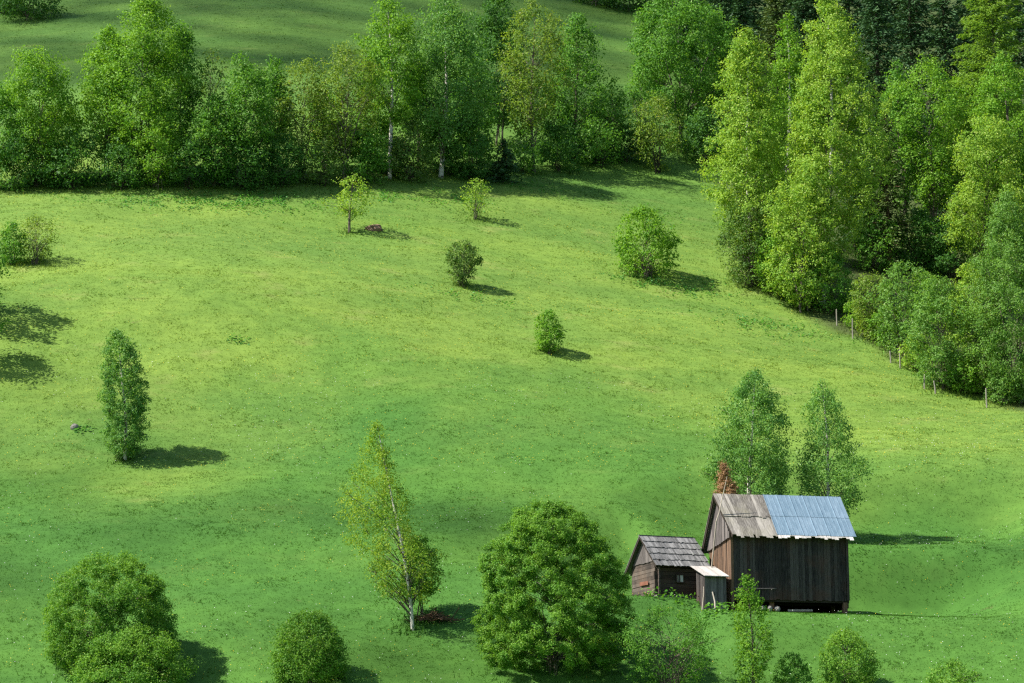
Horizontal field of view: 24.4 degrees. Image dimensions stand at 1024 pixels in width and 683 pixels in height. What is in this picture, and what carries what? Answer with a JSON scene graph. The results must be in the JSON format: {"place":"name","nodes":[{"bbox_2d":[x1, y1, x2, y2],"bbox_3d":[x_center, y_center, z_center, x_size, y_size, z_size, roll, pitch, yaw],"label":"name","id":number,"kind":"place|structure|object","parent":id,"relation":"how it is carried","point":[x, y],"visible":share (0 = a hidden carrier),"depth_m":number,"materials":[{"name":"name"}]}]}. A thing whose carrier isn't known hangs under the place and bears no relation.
{"place":"outdoors","nodes":[
{"label":"outdoors","id":0,"kind":"place"},
{"bbox_2d":[0,0,1023,682],"bbox_3d":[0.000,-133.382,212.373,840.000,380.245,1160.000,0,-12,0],"label":"ground","id":1,"kind":"structure","parent":0,"point":[914,586],"depth_m":187.77,"materials":[{"name":"green plant"}]},
{"bbox_2d":[0,220,31,264],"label":"shrub","id":2,"kind":"object","parent":1,"relation":"on","point":[11,229],"visible":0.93,"depth_m":211.81,"materials":[{"name":"green plant"}]},
{"bbox_2d":[0,82,32,181],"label":"deciduous tree","id":3,"kind":"object","parent":1,"relation":"on","point":[10,125],"visible":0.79,"depth_m":239.05,"materials":[{"name":"green plant"}]},
{"bbox_2d":[0,133,56,191],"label":"shrub","id":4,"kind":"object","parent":1,"relation":"on","point":[26,178],"visible":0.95,"depth_m":237.41,"materials":[{"name":"green plant"}]},
{"bbox_2d":[7,214,61,264],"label":"shrub","id":5,"kind":"object","parent":1,"relation":"on","point":[36,258],"visible":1,"depth_m":211.95,"materials":[{"name":"green plant"}]},
{"bbox_2d":[0,0,69,20],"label":"shrub","id":6,"kind":"object","parent":1,"relation":"on","point":[22,8],"visible":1,"depth_m":338.83,"materials":[{"name":"green plant"}]},
{"bbox_2d":[0,44,85,187],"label":"deciduous tree","id":7,"kind":"object","parent":1,"relation":"on","point":[49,91],"visible":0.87,"depth_m":239.46,"materials":[{"name":"green plant"}]},
{"bbox_2d":[32,101,92,176],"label":"deciduous tree","id":8,"kind":"object","parent":1,"relation":"on","point":[65,113],"visible":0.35,"depth_m":243.49,"materials":[{"name":"green plant"}]},
{"bbox_2d":[33,126,109,190],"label":"shrub","id":9,"kind":"object","parent":1,"relation":"on","point":[66,180],"visible":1,"depth_m":237.68,"materials":[{"name":"green plant"}]},
{"bbox_2d":[75,22,140,179],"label":"deciduous tree","id":10,"kind":"object","parent":1,"relation":"on","point":[90,102],"visible":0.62,"depth_m":242.76,"materials":[{"name":"green plant"}]},
{"bbox_2d":[37,551,179,673],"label":"shrub","id":11,"kind":"object","parent":1,"relation":"on","point":[57,618],"visible":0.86,"depth_m":140.44,"materials":[{"name":"green plant"}]},
{"bbox_2d":[90,137,150,190],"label":"shrub","id":12,"kind":"object","parent":1,"relation":"on","point":[128,180],"visible":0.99,"depth_m":237.28,"materials":[{"name":"green plant"}]},
{"bbox_2d":[93,328,153,459],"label":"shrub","id":13,"kind":"object","parent":1,"relation":"on","point":[135,409],"visible":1,"depth_m":175.67,"materials":[{"name":"green plant"}]},
{"bbox_2d":[63,619,201,682],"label":"shrub","id":14,"kind":"object","parent":1,"relation":"on","point":[164,661],"visible":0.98,"depth_m":137.04,"materials":[{"name":"green plant"}]},
{"bbox_2d":[93,0,201,182],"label":"deciduous tree","id":15,"kind":"object","parent":1,"relation":"on","point":[148,58],"visible":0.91,"depth_m":241.68,"materials":[{"name":"green plant"}]},
{"bbox_2d":[128,114,186,190],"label":"deciduous tree","id":16,"kind":"object","parent":1,"relation":"on","point":[172,142],"visible":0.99,"depth_m":237.54,"materials":[{"name":"green plant"}]},
{"bbox_2d":[145,16,212,166],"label":"deciduous tree","id":17,"kind":"object","parent":1,"relation":"on","point":[187,34],"visible":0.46,"depth_m":246.64,"materials":[{"name":"green plant"}]},
{"bbox_2d":[161,134,231,189],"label":"shrub","id":18,"kind":"object","parent":1,"relation":"on","point":[189,145],"visible":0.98,"depth_m":237.84,"materials":[{"name":"green plant"}]},
{"bbox_2d":[191,48,233,153],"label":"deciduous tree","id":19,"kind":"object","parent":1,"relation":"on","point":[203,88],"visible":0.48,"depth_m":248.90,"materials":[{"name":"green plant"}]},
{"bbox_2d":[183,91,242,186],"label":"deciduous tree","id":20,"kind":"object","parent":1,"relation":"on","point":[206,118],"visible":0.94,"depth_m":239.17,"materials":[{"name":"green plant"}]},
{"bbox_2d":[205,129,274,191],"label":"shrub","id":21,"kind":"object","parent":1,"relation":"on","point":[254,172],"visible":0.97,"depth_m":239.29,"materials":[{"name":"green plant"}]},
{"bbox_2d":[212,50,281,178],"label":"deciduous tree","id":22,"kind":"object","parent":1,"relation":"on","point":[251,76],"visible":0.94,"depth_m":241.59,"materials":[{"name":"green plant"}]},
{"bbox_2d":[247,54,297,169],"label":"deciduous tree","id":23,"kind":"object","parent":1,"relation":"on","point":[276,89],"visible":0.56,"depth_m":247.05,"materials":[{"name":"green plant"}]},
{"bbox_2d":[258,131,314,189],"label":"shrub","id":24,"kind":"object","parent":1,"relation":"on","point":[286,151],"visible":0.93,"depth_m":241.74,"materials":[{"name":"green plant"}]},
{"bbox_2d":[265,52,337,180],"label":"deciduous tree","id":25,"kind":"object","parent":1,"relation":"on","point":[295,123],"visible":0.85,"depth_m":246.11,"materials":[{"name":"green plant"}]},
{"bbox_2d":[264,608,351,682],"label":"shrub","id":26,"kind":"object","parent":1,"relation":"on","point":[311,655],"visible":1,"depth_m":138.79,"materials":[{"name":"green plant"}]},
{"bbox_2d":[292,135,348,186],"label":"shrub","id":27,"kind":"object","parent":1,"relation":"on","point":[321,146],"visible":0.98,"depth_m":243.80,"materials":[{"name":"green plant"}]},
{"bbox_2d":[301,40,392,181],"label":"deciduous tree","id":28,"kind":"object","parent":1,"relation":"on","point":[348,108],"visible":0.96,"depth_m":246.91,"materials":[{"name":"green plant"}]},
{"bbox_2d":[317,172,380,232],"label":"tree","id":29,"kind":"object","parent":1,"relation":"on","point":[350,216],"visible":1,"depth_m":229.90,"materials":[{"name":"green plant"}]},
{"bbox_2d":[332,122,392,183],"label":"shrub","id":30,"kind":"object","parent":1,"relation":"on","point":[362,169],"visible":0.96,"depth_m":246.50,"materials":[{"name":"green plant"}]},
{"bbox_2d":[343,73,396,166],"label":"deciduous tree","id":31,"kind":"object","parent":1,"relation":"on","point":[384,129],"visible":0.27,"depth_m":253.54,"materials":[{"name":"green plant"}]},
{"bbox_2d":[347,0,435,178],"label":"birch tree","id":32,"kind":"object","parent":1,"relation":"on","point":[384,52],"visible":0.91,"depth_m":251.73,"materials":[{"name":"green plant"}]},
{"bbox_2d":[333,419,456,630],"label":"birch tree","id":33,"kind":"object","parent":1,"relation":"on","point":[410,541],"visible":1,"depth_m":147.37,"materials":[{"name":"green plant"}]},
{"bbox_2d":[385,117,436,182],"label":"shrub","id":34,"kind":"object","parent":1,"relation":"on","point":[423,157],"visible":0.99,"depth_m":249.80,"materials":[{"name":"green plant"}]},
{"bbox_2d":[400,535,445,615],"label":"shrub","id":35,"kind":"object","parent":1,"relation":"on","point":[424,540],"visible":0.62,"depth_m":148.70,"materials":[{"name":"green plant"}]},
{"bbox_2d":[393,0,503,177],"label":"birch tree","id":36,"kind":"object","parent":1,"relation":"on","point":[438,116],"visible":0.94,"depth_m":254.69,"materials":[{"name":"green plant"}]},
{"bbox_2d":[50,173,858,435],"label":"herbs","id":37,"kind":"object","parent":1,"relation":"on","point":[381,195],"visible":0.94,"depth_m":233.73,"materials":[{"name":"green plant"}]},
{"bbox_2d":[444,239,483,286],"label":"shrub","id":38,"kind":"object","parent":1,"relation":"on","point":[465,259],"visible":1,"depth_m":215.07,"materials":[{"name":"green plant"}]},
{"bbox_2d":[438,109,499,180],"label":"shrub","id":39,"kind":"object","parent":1,"relation":"on","point":[483,142],"visible":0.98,"depth_m":254.15,"materials":[{"name":"green plant"}]},
{"bbox_2d":[448,54,501,161],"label":"deciduous tree","id":40,"kind":"object","parent":1,"relation":"on","point":[488,124],"visible":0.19,"depth_m":262.04,"materials":[{"name":"green plant"}]},
{"bbox_2d":[462,0,532,144],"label":"deciduous tree","id":41,"kind":"object","parent":1,"relation":"on","point":[495,26],"visible":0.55,"depth_m":274.25,"materials":[{"name":"green plant"}]},
{"bbox_2d":[484,138,526,185],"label":"spruce tree","id":42,"kind":"object","parent":1,"relation":"on","point":[504,162],"visible":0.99,"depth_m":255.07,"materials":[{"name":"green plant"}]},
{"bbox_2d":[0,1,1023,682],"bbox_3d":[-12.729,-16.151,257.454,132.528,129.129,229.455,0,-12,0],"label":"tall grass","id":43,"kind":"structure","parent":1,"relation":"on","point":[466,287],"depth_m":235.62,"materials":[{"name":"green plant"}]},
{"bbox_2d":[2,173,1022,682],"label":"dandelions","id":44,"kind":"object","parent":1,"relation":"on","point":[486,399],"visible":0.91,"depth_m":188.56,"materials":[{"name":"yellow plant"}]},
{"bbox_2d":[506,126,542,172],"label":"shrub","id":45,"kind":"object","parent":1,"relation":"on","point":[523,158],"visible":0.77,"depth_m":260.78,"materials":[{"name":"green plant"}]},
{"bbox_2d":[483,0,583,173],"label":"deciduous tree","id":46,"kind":"object","parent":1,"relation":"on","point":[527,82],"visible":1,"depth_m":264.05,"materials":[{"name":"green plant"}]},
{"bbox_2d":[533,308,566,354],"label":"shrub","id":47,"kind":"object","parent":1,"relation":"on","point":[558,334],"visible":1,"depth_m":198.76,"materials":[{"name":"green plant"}]},
{"bbox_2d":[524,77,581,155],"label":"deciduous tree","id":48,"kind":"object","parent":1,"relation":"on","point":[569,118],"visible":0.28,"depth_m":271.61,"materials":[{"name":"green plant"}]},
{"bbox_2d":[469,497,638,675],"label":"deciduous tree","id":49,"kind":"object","parent":1,"relation":"on","point":[512,601],"visible":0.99,"depth_m":140.28,"materials":[{"name":"green plant"}]},
{"bbox_2d":[530,118,586,172],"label":"shrub","id":50,"kind":"object","parent":1,"relation":"on","point":[555,132],"visible":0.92,"depth_m":264.64,"materials":[{"name":"green plant"}]},
{"bbox_2d":[546,11,619,142],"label":"deciduous tree","id":51,"kind":"object","parent":1,"relation":"on","point":[577,31],"visible":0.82,"depth_m":272.79,"materials":[{"name":"green plant"}]},
{"bbox_2d":[571,109,627,167],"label":"shrub","id":52,"kind":"object","parent":1,"relation":"on","point":[606,142],"visible":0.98,"depth_m":268.81,"materials":[{"name":"green plant"}]},
{"bbox_2d":[594,77,632,159],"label":"deciduous tree","id":53,"kind":"object","parent":1,"relation":"on","point":[616,113],"visible":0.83,"depth_m":273.33,"materials":[{"name":"green plant"}]},
{"bbox_2d":[602,119,652,162],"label":"shrub","id":54,"kind":"object","parent":1,"relation":"on","point":[630,134],"visible":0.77,"depth_m":272.61,"materials":[{"name":"green plant"}]},
{"bbox_2d":[614,60,669,156],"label":"deciduous tree","id":55,"kind":"object","parent":1,"relation":"on","point":[638,80],"visible":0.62,"depth_m":277.08,"materials":[{"name":"green plant"}]},
{"bbox_2d":[609,204,683,278],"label":"shrub","id":56,"kind":"object","parent":1,"relation":"on","point":[667,242],"visible":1,"depth_m":226.56,"materials":[{"name":"green plant"}]},
{"bbox_2d":[622,91,690,173],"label":"shrub","id":57,"kind":"object","parent":1,"relation":"on","point":[656,112],"visible":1,"depth_m":269.84,"materials":[{"name":"green plant"}]},
{"bbox_2d":[625,535,709,597],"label":"log hut","id":58,"kind":"object","parent":1,"relation":"on","point":[663,563],"visible":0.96,"depth_m":153.23,"materials":[{"name":"wood"}]},
{"bbox_2d":[617,602,724,682],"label":"shrub","id":59,"kind":"object","parent":1,"relation":"on","point":[674,665],"visible":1,"depth_m":137.43,"materials":[{"name":"green plant"}]},
{"bbox_2d":[621,0,743,147],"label":"deciduous tree","id":60,"kind":"object","parent":1,"relation":"on","point":[664,53],"visible":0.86,"depth_m":282.10,"materials":[{"name":"green plant"}]},
{"bbox_2d":[674,104,736,164],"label":"shrub","id":61,"kind":"object","parent":1,"relation":"on","point":[701,116],"visible":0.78,"depth_m":275.67,"materials":[{"name":"green plant"}]},
{"bbox_2d":[690,566,728,610],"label":"outhouse","id":62,"kind":"structure","parent":1,"relation":"on","point":[710,579],"depth_m":149.92,"materials":[{"name":"grey wood"}]},
{"bbox_2d":[679,16,743,132],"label":"deciduous tree","id":63,"kind":"object","parent":1,"relation":"on","point":[700,66],"visible":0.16,"depth_m":289.36,"materials":[{"name":"green plant"}]},
{"bbox_2d":[705,460,740,527],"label":"conical shrub","id":64,"kind":"object","parent":1,"relation":"on","point":[722,480],"visible":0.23,"depth_m":161.82,"materials":[{"name":"brown plant"}]},
{"bbox_2d":[714,0,771,137],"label":"spruce tree","id":65,"kind":"object","parent":1,"relation":"on","point":[740,9],"visible":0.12,"depth_m":292.56,"materials":[{"name":"green plant"}]},
{"bbox_2d":[712,194,779,287],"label":"shrub","id":66,"kind":"object","parent":1,"relation":"on","point":[745,263],"visible":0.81,"depth_m":227.14,"materials":[{"name":"green plant"}]},
{"bbox_2d":[693,26,801,281],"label":"birch tree","id":67,"kind":"object","parent":1,"relation":"on","point":[749,151],"visible":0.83,"depth_m":231.46,"materials":[{"name":"green plant"}]},
{"bbox_2d":[698,365,797,499],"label":"birch tree","id":68,"kind":"object","parent":1,"relation":"on","point":[771,463],"visible":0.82,"depth_m":164.60,"materials":[{"name":"green plant"}]},
{"bbox_2d":[728,569,777,682],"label":"sapling","id":69,"kind":"object","parent":1,"relation":"on","point":[750,650],"visible":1,"depth_m":137.54,"materials":[{"name":"green plant"}]},
{"bbox_2d":[739,0,812,162],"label":"spruce tree","id":70,"kind":"object","parent":1,"relation":"on","point":[777,8],"visible":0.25,"depth_m":283.08,"materials":[{"name":"green plant"}]},
{"bbox_2d":[701,493,855,613],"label":"wooden barn","id":71,"kind":"structure","parent":1,"relation":"on","point":[790,551],"depth_m":151.62,"materials":[{"name":"brown wood"}]},
{"bbox_2d":[750,224,808,295],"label":"shrub","id":72,"kind":"object","parent":1,"relation":"on","point":[770,240],"visible":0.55,"depth_m":225.07,"materials":[{"name":"green plant"}]},
{"bbox_2d":[755,12,823,258],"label":"birch tree","id":73,"kind":"object","parent":1,"relation":"on","point":[791,63],"visible":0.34,"depth_m":241.44,"materials":[{"name":"green plant"}]},
{"bbox_2d":[770,650,814,682],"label":"shrub","id":74,"kind":"object","parent":1,"relation":"on","point":[797,664],"visible":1,"depth_m":137.97,"materials":[{"name":"green plant"}]},
{"bbox_2d":[755,171,843,312],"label":"deciduous tree","id":75,"kind":"object","parent":1,"relation":"on","point":[787,219],"visible":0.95,"depth_m":222.59,"materials":[{"name":"green plant"}]},
{"bbox_2d":[770,0,846,141],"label":"spruce tree","id":76,"kind":"object","parent":1,"relation":"on","point":[800,15],"visible":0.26,"depth_m":296.93,"materials":[{"name":"green plant"}]},
{"bbox_2d":[795,250,861,314],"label":"shrub","id":77,"kind":"object","parent":1,"relation":"on","point":[832,304],"visible":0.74,"depth_m":222.11,"materials":[{"name":"green plant"}]},
{"bbox_2d":[789,378,874,516],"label":"birch tree","id":78,"kind":"object","parent":1,"relation":"on","point":[827,444],"visible":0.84,"depth_m":164.97,"materials":[{"name":"green plant"}]},
{"bbox_2d":[766,0,899,306],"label":"birch tree","id":79,"kind":"object","parent":1,"relation":"on","point":[839,54],"visible":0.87,"depth_m":226.86,"materials":[{"name":"green plant"}]},
{"bbox_2d":[813,626,884,682],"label":"shrub","id":80,"kind":"object","parent":1,"relation":"on","point":[832,669],"visible":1,"depth_m":138.63,"materials":[{"name":"green plant"}]},
{"bbox_2d":[819,0,887,140],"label":"spruce tree","id":81,"kind":"object","parent":1,"relation":"on","point":[847,4],"visible":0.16,"depth_m":297.18,"materials":[{"name":"green plant"}]},
{"bbox_2d":[845,269,895,335],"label":"shrub","id":82,"kind":"object","parent":1,"relation":"on","point":[858,305],"visible":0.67,"depth_m":215.91,"materials":[{"name":"green plant"}]},
{"bbox_2d":[849,212,906,272],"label":"shrub","id":83,"kind":"object","parent":1,"relation":"on","point":[866,242],"visible":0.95,"depth_m":238.01,"materials":[{"name":"green plant"}]},
{"bbox_2d":[840,0,923,182],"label":"spruce tree","id":84,"kind":"object","parent":1,"relation":"on","point":[873,32],"visible":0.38,"depth_m":276.80,"materials":[{"name":"green plant"}]},
{"bbox_2d":[854,113,926,269],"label":"spruce tree","id":85,"kind":"object","parent":1,"relation":"on","point":[894,180],"visible":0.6,"depth_m":240.04,"materials":[{"name":"green plant"}]},
{"bbox_2d":[872,59,928,233],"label":"deciduous tree","id":86,"kind":"object","parent":1,"relation":"on","point":[896,73],"visible":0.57,"depth_m":251.57,"materials":[{"name":"green plant"}]},
{"bbox_2d":[862,259,944,355],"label":"shrub","id":87,"kind":"object","parent":1,"relation":"on","point":[883,309],"visible":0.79,"depth_m":211.43,"materials":[{"name":"green plant"}]},
{"bbox_2d":[868,0,952,163],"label":"spruce tree","id":88,"kind":"object","parent":1,"relation":"on","point":[911,7],"visible":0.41,"depth_m":285.92,"materials":[{"name":"green plant"}]},
{"bbox_2d":[892,208,944,271],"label":"shrub","id":89,"kind":"object","parent":1,"relation":"on","point":[918,256],"visible":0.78,"depth_m":239.36,"materials":[{"name":"green plant"}]},
{"bbox_2d":[881,52,977,233],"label":"deciduous tree","id":90,"kind":"object","parent":1,"relation":"on","point":[942,156],"visible":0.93,"depth_m":249.26,"materials":[{"name":"green plant"}]},
{"bbox_2d":[913,0,977,166],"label":"spruce tree","id":91,"kind":"object","parent":1,"relation":"on","point":[944,29],"visible":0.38,"depth_m":282.27,"materials":[{"name":"green plant"}]},
{"bbox_2d":[899,272,992,389],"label":"shrub","id":92,"kind":"object","parent":1,"relation":"on","point":[931,303],"visible":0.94,"depth_m":199.93,"materials":[{"name":"green plant"}]},
{"bbox_2d":[922,220,981,278],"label":"shrub","id":93,"kind":"object","parent":1,"relation":"on","point":[939,263],"visible":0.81,"depth_m":238.23,"materials":[{"name":"green plant"}]},
{"bbox_2d":[923,658,987,682],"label":"shrub","id":94,"kind":"object","parent":1,"relation":"on","point":[950,664],"visible":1,"depth_m":137.51,"materials":[{"name":"green plant"}]},
{"bbox_2d":[930,70,982,231],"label":"deciduous tree","id":95,"kind":"object","parent":1,"relation":"on","point":[956,106],"visible":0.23,"depth_m":255.81,"materials":[{"name":"green plant"}]},
{"bbox_2d":[942,355,983,393],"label":"shrub","id":96,"kind":"object","parent":1,"relation":"on","point":[972,369],"visible":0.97,"depth_m":198.69,"materials":[{"name":"green plant"}]},
{"bbox_2d":[939,261,1009,393],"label":"shrub","id":97,"kind":"object","parent":1,"relation":"on","point":[965,281],"visible":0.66,"depth_m":200.14,"materials":[{"name":"green plant"}]},
{"bbox_2d":[948,0,1002,148],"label":"spruce tree","id":98,"kind":"object","parent":1,"relation":"on","point":[964,10],"visible":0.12,"depth_m":287.97,"materials":[{"name":"green plant"}]},
{"bbox_2d":[936,102,1023,274],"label":"deciduous tree","id":99,"kind":"object","parent":1,"relation":"on","point":[968,152],"visible":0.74,"depth_m":234.79,"materials":[{"name":"green plant"}]},
{"bbox_2d":[942,0,1023,223],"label":"larch tree","id":100,"kind":"object","parent":1,"relation":"on","point":[988,9],"visible":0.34,"depth_m":254.47,"materials":[{"name":"green plant"}]},
{"bbox_2d":[961,48,1023,280],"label":"deciduous tree","id":101,"kind":"object","parent":1,"relation":"on","point":[1016,89],"visible":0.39,"depth_m":241.15,"materials":[{"name":"green plant"}]},
{"bbox_2d":[982,369,1023,404],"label":"shrub","id":102,"kind":"object","parent":1,"relation":"on","point":[994,395],"visible":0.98,"depth_m":196.44,"materials":[{"name":"green plant"}]},
{"bbox_2d":[996,0,1023,178],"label":"spruce tree","id":103,"kind":"object","parent":1,"relation":"on","point":[1019,8],"visible":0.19,"depth_m":271.01,"materials":[{"name":"green plant"}]},
{"bbox_2d":[956,187,1023,403],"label":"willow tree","id":104,"kind":"object","parent":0,"point":[1006,261],"visible":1,"depth_m":197.61,"materials":[{"name":"green plant"}]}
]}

